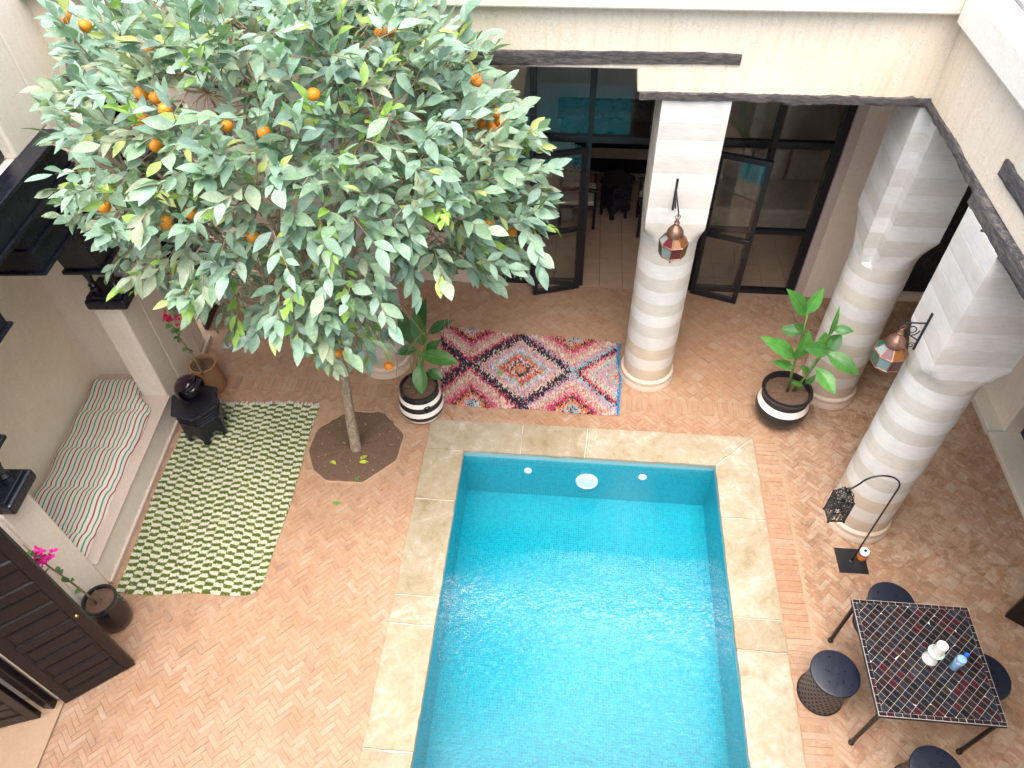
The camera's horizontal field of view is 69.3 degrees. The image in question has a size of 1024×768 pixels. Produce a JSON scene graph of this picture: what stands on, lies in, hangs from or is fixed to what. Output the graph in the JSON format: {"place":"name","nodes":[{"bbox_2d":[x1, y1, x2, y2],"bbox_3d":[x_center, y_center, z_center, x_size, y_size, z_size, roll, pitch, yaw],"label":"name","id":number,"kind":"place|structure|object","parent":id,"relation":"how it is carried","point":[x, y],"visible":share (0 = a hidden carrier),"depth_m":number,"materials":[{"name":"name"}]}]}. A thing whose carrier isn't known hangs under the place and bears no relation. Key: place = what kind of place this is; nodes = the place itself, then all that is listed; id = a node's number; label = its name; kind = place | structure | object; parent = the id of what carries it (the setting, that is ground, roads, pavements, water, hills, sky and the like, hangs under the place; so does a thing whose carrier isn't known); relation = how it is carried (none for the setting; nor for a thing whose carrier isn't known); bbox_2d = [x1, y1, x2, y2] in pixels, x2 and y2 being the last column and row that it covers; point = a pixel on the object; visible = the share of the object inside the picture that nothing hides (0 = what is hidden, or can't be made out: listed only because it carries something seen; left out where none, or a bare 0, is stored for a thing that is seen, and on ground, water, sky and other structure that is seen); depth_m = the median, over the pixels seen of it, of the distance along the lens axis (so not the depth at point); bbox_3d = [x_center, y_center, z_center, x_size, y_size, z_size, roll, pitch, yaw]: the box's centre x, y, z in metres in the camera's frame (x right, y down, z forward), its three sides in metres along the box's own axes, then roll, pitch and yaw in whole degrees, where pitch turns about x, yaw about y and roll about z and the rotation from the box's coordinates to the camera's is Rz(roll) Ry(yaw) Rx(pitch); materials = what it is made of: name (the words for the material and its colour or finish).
{"place":"outdoors","nodes":[
{"label":"outdoors","id":0,"kind":"place"},
{"bbox_2d":[137,145,217,329],"bbox_3d":[-3.860,-1.750,8.768,0.060,2.290,0.800,0,48,1],"label":"panelled door","id":1,"kind":"structure","parent":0,"point":[211,314],"depth_m":8.90,"materials":[{"name":"black paint"}]},
{"bbox_2d":[220,342,233,349],"bbox_3d":[-3.510,-0.472,9.148,0.150,0.014,0.120,3,48,4],"label":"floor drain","id":2,"kind":"object","parent":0,"point":[224,346],"visible":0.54,"depth_m":9.13,"materials":[{"name":"metal"}]},
{"bbox_2d":[0,272,1023,767],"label":"courtyard floor","id":3,"kind":"structure","parent":0,"point":[280,668],"depth_m":7.05,"materials":[{"name":"tile"}]},
{"bbox_2d":[0,700,64,767],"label":"door threshold","id":4,"kind":"object","parent":3,"relation":"on","point":[23,744],"depth_m":6.08,"materials":[{"name":"stone"}]},
{"bbox_2d":[23,544,132,632],"bbox_3d":[-3.615,1.659,6.221,0.304,1.488,0.313,3,48,4],"label":"potted bougainvillea","id":5,"kind":"object","parent":3,"relation":"on","point":[106,608],"visible":0.98,"depth_m":6.48,"materials":[{"name":"ceramic"}]},
{"bbox_2d":[0,0,211,698],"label":"alcove wall","id":6,"kind":"structure","parent":3,"relation":"on","point":[63,347],"depth_m":7.29,"materials":[{"name":"beige paint"}]},
{"bbox_2d":[0,658,57,708],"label":"door frame","id":7,"kind":"object","parent":6,"relation":"attached to","point":[23,684],"visible":1,"depth_m":5.91,"materials":[{"name":"paint"}]},
{"bbox_2d":[0,683,40,727],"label":"panelled door","id":8,"kind":"structure","parent":7,"relation":"attached to","point":[15,708],"depth_m":6.01,"materials":[{"name":"paint"}]},
{"bbox_2d":[0,527,134,702],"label":"panelled door","id":9,"kind":"structure","parent":6,"relation":"attached to","point":[57,640],"depth_m":5.66,"materials":[{"name":"paint"}]},
{"bbox_2d":[0,129,134,513],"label":"carved lintel","id":10,"kind":"structure","parent":6,"relation":"attached to","point":[33,242],"depth_m":5.85,"materials":[{"name":"black paint"}]},
{"bbox_2d":[33,378,150,557],"bbox_3d":[-4.266,0.840,7.411,0.781,0.116,2.470,0,48,1],"label":"mattress","id":11,"kind":"object","parent":6,"relation":"on","point":[73,496],"visible":0.73,"depth_m":7.42,"materials":[{"name":"white fabric"}]},
{"bbox_2d":[162,309,225,393],"bbox_3d":[-3.524,-0.358,8.244,0.346,1.202,0.343,3,48,4],"label":"potted bougainvillea","id":12,"kind":"object","parent":3,"relation":"on","point":[206,368],"visible":0.81,"depth_m":8.40,"materials":[{"name":"ceramic"}]},
{"bbox_2d":[117,399,319,595],"bbox_3d":[-3.013,1.075,7.724,1.538,0.023,2.471,3,48,4],"label":"checked rug","id":13,"kind":"object","parent":3,"relation":"on","point":[215,516],"visible":0.9,"depth_m":7.57,"materials":[{"name":"green fabric"}]},
{"bbox_2d":[170,385,226,445],"bbox_3d":[-3.383,0.345,8.074,0.546,0.504,0.476,-37,57,-28],"label":"side table","id":14,"kind":"object","parent":13,"relation":"on","point":[201,415],"visible":0.91,"depth_m":7.90,"materials":[{"name":"black paint"}]},
{"bbox_2d":[174,374,205,403],"bbox_3d":[-3.389,0.035,7.781,0.376,0.265,0.314,7,51,40],"label":"pot","id":15,"kind":"object","parent":14,"relation":"on","point":[186,386],"visible":1,"depth_m":7.70,"materials":[{"name":"black ceramic"}]},
{"bbox_2d":[19,0,571,452],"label":"orange tree","id":16,"kind":"object","parent":3,"relation":"on","point":[327,310],"visible":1,"depth_m":4.60,"materials":[{"name":"green plant"}]},
{"bbox_2d":[291,92,412,379],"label":"stone column","id":17,"kind":"structure","parent":3,"relation":"on","point":[380,371],"depth_m":7.82,"materials":[{"name":"beige stone"}]},
{"bbox_2d":[307,410,405,483],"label":"tree pit soil","id":18,"kind":"object","parent":3,"relation":"on","point":[382,435],"visible":0.93,"depth_m":8.03,"materials":[{"name":"soil"}]},
{"bbox_2d":[396,298,459,423],"bbox_3d":[-0.925,-0.179,7.770,0.727,1.570,0.504,23,52,20],"label":"potted plant","id":19,"kind":"object","parent":3,"relation":"on","point":[421,399],"visible":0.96,"depth_m":7.71,"materials":[{"name":"green plant"}]},
{"bbox_2d":[122,86,923,301],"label":"portico back wall","id":20,"kind":"structure","parent":3,"relation":"on","point":[831,244],"depth_m":8.62,"materials":[{"name":"paint"}]},
{"bbox_2d":[465,66,857,294],"bbox_3d":[1.555,-2.389,8.562,4.128,3.280,0.070,3,48,4],"label":"glazed screen","id":21,"kind":"object","parent":20,"relation":"attached to","point":[772,144],"visible":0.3,"depth_m":8.27,"materials":[{"name":"metal"}]},
{"bbox_2d":[532,146,587,294],"bbox_3d":[0.570,-1.888,8.959,0.637,2.025,0.116,-10,48,-8],"label":"glazed door leaf","id":22,"kind":"object","parent":21,"relation":"attached to","point":[583,153],"visible":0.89,"depth_m":8.98,"materials":[{"name":"metal"}]},
{"bbox_2d":[690,151,773,303],"bbox_3d":[2.558,-1.784,8.816,0.610,2.025,0.115,17,50,16],"label":"glazed door leaf","id":23,"kind":"object","parent":21,"relation":"attached to","point":[768,164],"visible":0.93,"depth_m":8.82,"materials":[{"name":"metal"}]},
{"bbox_2d":[902,185,971,291],"bbox_3d":[4.979,-2.033,8.535,0.970,2.480,0.060,3,48,4],"label":"dark door","id":24,"kind":"structure","parent":20,"relation":"attached to","point":[923,271],"depth_m":9.03,"materials":[{"name":"black paint"}]},
{"bbox_2d":[440,326,621,415],"bbox_3d":[0.164,-0.184,8.782,2.260,0.035,1.316,3,48,4],"label":"colourful rag rug","id":25,"kind":"object","parent":3,"relation":"on","point":[565,374],"visible":0.97,"depth_m":8.73,"materials":[{"name":"multicoloured fabric"}]},
{"bbox_2d":[411,452,749,767],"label":"pool basin","id":26,"kind":"object","parent":3,"relation":"in","point":[595,590],"visible":1,"depth_m":7.43,"materials":[{"name":"tile"}]},
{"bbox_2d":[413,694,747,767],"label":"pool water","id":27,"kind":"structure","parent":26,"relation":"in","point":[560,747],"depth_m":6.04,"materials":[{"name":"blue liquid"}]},
{"bbox_2d":[358,419,805,767],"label":"pool coping","id":28,"kind":"object","parent":3,"relation":"on","point":[772,731],"visible":0.98,"depth_m":7.00,"materials":[{"name":"stone"}]},
{"bbox_2d":[619,100,731,391],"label":"stone column","id":29,"kind":"structure","parent":3,"relation":"on","point":[686,143],"depth_m":6.83,"materials":[{"name":"white stone"}]},
{"bbox_2d":[26,0,965,107],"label":"portico facade","id":30,"kind":"structure","parent":29,"relation":"on","point":[888,53],"depth_m":5.63,"materials":[{"name":"paint"}]},
{"bbox_2d":[671,178,678,217],"bbox_3d":[1.438,-1.551,6.483,0.021,0.320,0.399,3,48,4],"label":"lantern bracket","id":31,"kind":"object","parent":29,"relation":"attached to","point":[675,199],"visible":1,"depth_m":6.53,"materials":[{"name":"black metal"}]},
{"bbox_2d":[658,215,688,262],"bbox_3d":[1.426,-1.272,6.529,0.249,0.525,0.248,-5,48,-4],"label":"coloured glass lantern","id":32,"kind":"object","parent":31,"relation":"hanging from","point":[673,243],"visible":1,"depth_m":6.48,"materials":[{"name":"multicoloured glass"}]},
{"bbox_2d":[755,287,858,428],"bbox_3d":[2.930,-0.261,7.541,1.026,1.882,0.591,3,48,4],"label":"potted plant","id":33,"kind":"object","parent":3,"relation":"on","point":[783,399],"visible":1,"depth_m":7.50,"materials":[{"name":"green plant"}]},
{"bbox_2d":[796,650,860,715],"bbox_3d":[2.576,2.446,6.055,0.386,0.456,0.386,3,48,4],"label":"drum stool","id":34,"kind":"object","parent":3,"relation":"on","point":[828,682],"visible":1,"depth_m":5.92,"materials":[{"name":"leather"}]},
{"bbox_2d":[834,475,900,573],"bbox_3d":[3.064,1.209,6.538,0.561,1.387,0.260,3,48,4],"label":"hook stand","id":35,"kind":"object","parent":3,"relation":"on","point":[848,561],"visible":0.95,"depth_m":6.98,"materials":[{"name":"black metal"}]},
{"bbox_2d":[823,487,854,522],"bbox_3d":[2.821,1.012,6.353,0.163,0.444,0.163,1,48,2],"label":"filigree lantern","id":36,"kind":"object","parent":35,"relation":"hanging from","point":[843,505],"visible":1,"depth_m":6.37,"materials":[{"name":"black metal"}]},
{"bbox_2d":[856,547,869,560],"bbox_3d":[3.324,1.609,7.012,0.090,0.138,0.090,3,48,4],"label":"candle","id":37,"kind":"object","parent":35,"relation":"on","point":[863,553],"visible":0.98,"depth_m":6.98,"materials":[{"name":"white wax"}]},
{"bbox_2d":[798,106,967,409],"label":"stone column","id":38,"kind":"structure","parent":3,"relation":"on","point":[914,189],"depth_m":6.67,"materials":[{"name":"white stone"}]},
{"bbox_2d":[852,582,914,632],"bbox_3d":[3.226,1.998,6.446,0.386,0.456,0.386,-28,53,-22],"label":"drum stool","id":39,"kind":"object","parent":3,"relation":"on","point":[887,591],"visible":0.27,"depth_m":6.33,"materials":[{"name":"leather"}]},
{"bbox_2d":[827,599,1007,754],"bbox_3d":[3.169,2.349,5.939,0.913,0.736,0.925,3,48,4],"label":"mosaic table","id":40,"kind":"object","parent":3,"relation":"on","point":[897,640],"visible":0.94,"depth_m":5.63,"materials":[{"name":"tile"}]},
{"bbox_2d":[922,640,948,665],"bbox_3d":[3.188,2.017,5.570,0.120,0.254,0.120,3,48,4],"label":"ceramic burner","id":41,"kind":"object","parent":40,"relation":"on","point":[933,654],"visible":1,"depth_m":5.53,"materials":[{"name":"white ceramic"}]},
{"bbox_2d":[948,652,968,671],"bbox_3d":[3.342,2.065,5.527,0.074,0.249,0.074,3,48,4],"label":"water bottle","id":42,"kind":"object","parent":40,"relation":"on","point":[958,662],"visible":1,"depth_m":5.51,"materials":[{"name":"blue plastic"}]},
{"bbox_2d":[823,207,1023,543],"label":"stone column","id":43,"kind":"structure","parent":3,"relation":"on","point":[970,344],"depth_m":5.54,"materials":[{"name":"white stone"}]},
{"bbox_2d":[901,313,933,349],"bbox_3d":[3.011,-0.398,5.592,0.194,0.370,0.021,3,48,4],"label":"lantern bracket","id":44,"kind":"object","parent":43,"relation":"attached to","point":[922,331],"visible":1,"depth_m":5.58,"materials":[{"name":"black metal"}]},
{"bbox_2d":[869,325,908,372],"bbox_3d":[2.945,-0.270,5.743,0.244,0.515,0.244,-5,48,-4],"label":"coloured glass lantern","id":45,"kind":"object","parent":44,"relation":"hanging from","point":[889,353],"visible":1,"depth_m":5.70,"materials":[{"name":"multicoloured glass"}]},
{"bbox_2d":[925,0,1023,298],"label":"side gallery facade","id":46,"kind":"structure","parent":43,"relation":"on","point":[974,108],"depth_m":4.87,"materials":[{"name":"paint"}]},
{"bbox_2d":[1014,0,1023,10],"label":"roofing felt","id":47,"kind":"object","parent":46,"relation":"on","point":[1020,3],"visible":1,"depth_m":4.89,"materials":[{"name":"white"}]},
{"bbox_2d":[894,745,960,767],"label":"drum stool","id":48,"kind":"object","parent":3,"relation":"on","point":[927,756],"visible":1,"depth_m":5.46,"materials":[{"name":"leather"}]},
{"bbox_2d":[971,354,1023,518],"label":"gallery side wall","id":49,"kind":"structure","parent":3,"relation":"on","point":[998,404],"depth_m":7.87,"materials":[{"name":"beige paint"}]},
{"bbox_2d":[1005,596,1023,626],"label":"panelled door","id":50,"kind":"structure","parent":49,"relation":"attached to","point":[1015,613],"depth_m":6.52,"materials":[{"name":"paint"}]},
{"bbox_2d":[984,654,1011,700],"bbox_3d":[3.743,2.454,6.020,0.386,0.456,0.386,15,50,14],"label":"drum stool","id":51,"kind":"object","parent":3,"relation":"on","point":[1000,676],"visible":0.12,"depth_m":5.84,"materials":[{"name":"leather"}]},
{"bbox_2d":[491,142,574,220],"bbox_3d":[0.277,-3.002,10.785,1.250,0.860,0.900,3,48,4],"label":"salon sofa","id":52,"kind":"object","parent":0,"point":[553,179],"visible":0.13,"depth_m":10.75,"materials":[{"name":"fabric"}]},
{"bbox_2d":[635,177,644,237],"bbox_3d":[2.019,-2.536,10.319,0.546,0.860,0.536,3,48,4],"label":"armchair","id":53,"kind":"object","parent":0,"point":[639,201],"visible":0.29,"depth_m":10.37,"materials":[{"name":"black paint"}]},
{"bbox_2d":[479,154,826,295],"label":"salon floor","id":54,"kind":"structure","parent":0,"point":[770,260],"depth_m":10.22,"materials":[{"name":"tile"}]},
{"bbox_2d":[558,157,598,229],"bbox_3d":[0.949,-2.706,10.499,0.546,0.860,0.536,3,48,4],"label":"armchair","id":55,"kind":"object","parent":54,"relation":"on","point":[569,192],"visible":0.75,"depth_m":10.39,"materials":[{"name":"black paint"}]},
{"bbox_2d":[557,97,653,173],"bbox_3d":[1.647,-3.805,11.420,1.900,0.950,0.580,3,48,4],"label":"salon counter","id":56,"kind":"object","parent":54,"relation":"on","point":[623,116],"visible":0.45,"depth_m":11.14,"materials":[{"name":"paint"}]},
{"bbox_2d":[599,169,635,220],"bbox_3d":[1.506,-2.721,10.707,0.536,0.554,0.468,-10,48,-7],"label":"side table","id":57,"kind":"object","parent":54,"relation":"on","point":[616,188],"visible":1,"depth_m":10.54,"materials":[{"name":"black paint"}]},
{"bbox_2d":[477,66,845,160],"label":"salon walls","id":58,"kind":"structure","parent":54,"relation":"on","point":[758,120],"depth_m":11.26,"materials":[{"name":"paint"}]},
{"bbox_2d":[710,148,829,228],"bbox_3d":[3.629,-2.746,10.471,1.600,0.860,0.900,3,48,4],"label":"salon sofa","id":59,"kind":"object","parent":54,"relation":"on","point":[789,199],"visible":0.71,"depth_m":10.41,"materials":[{"name":"fabric"}]}
]}

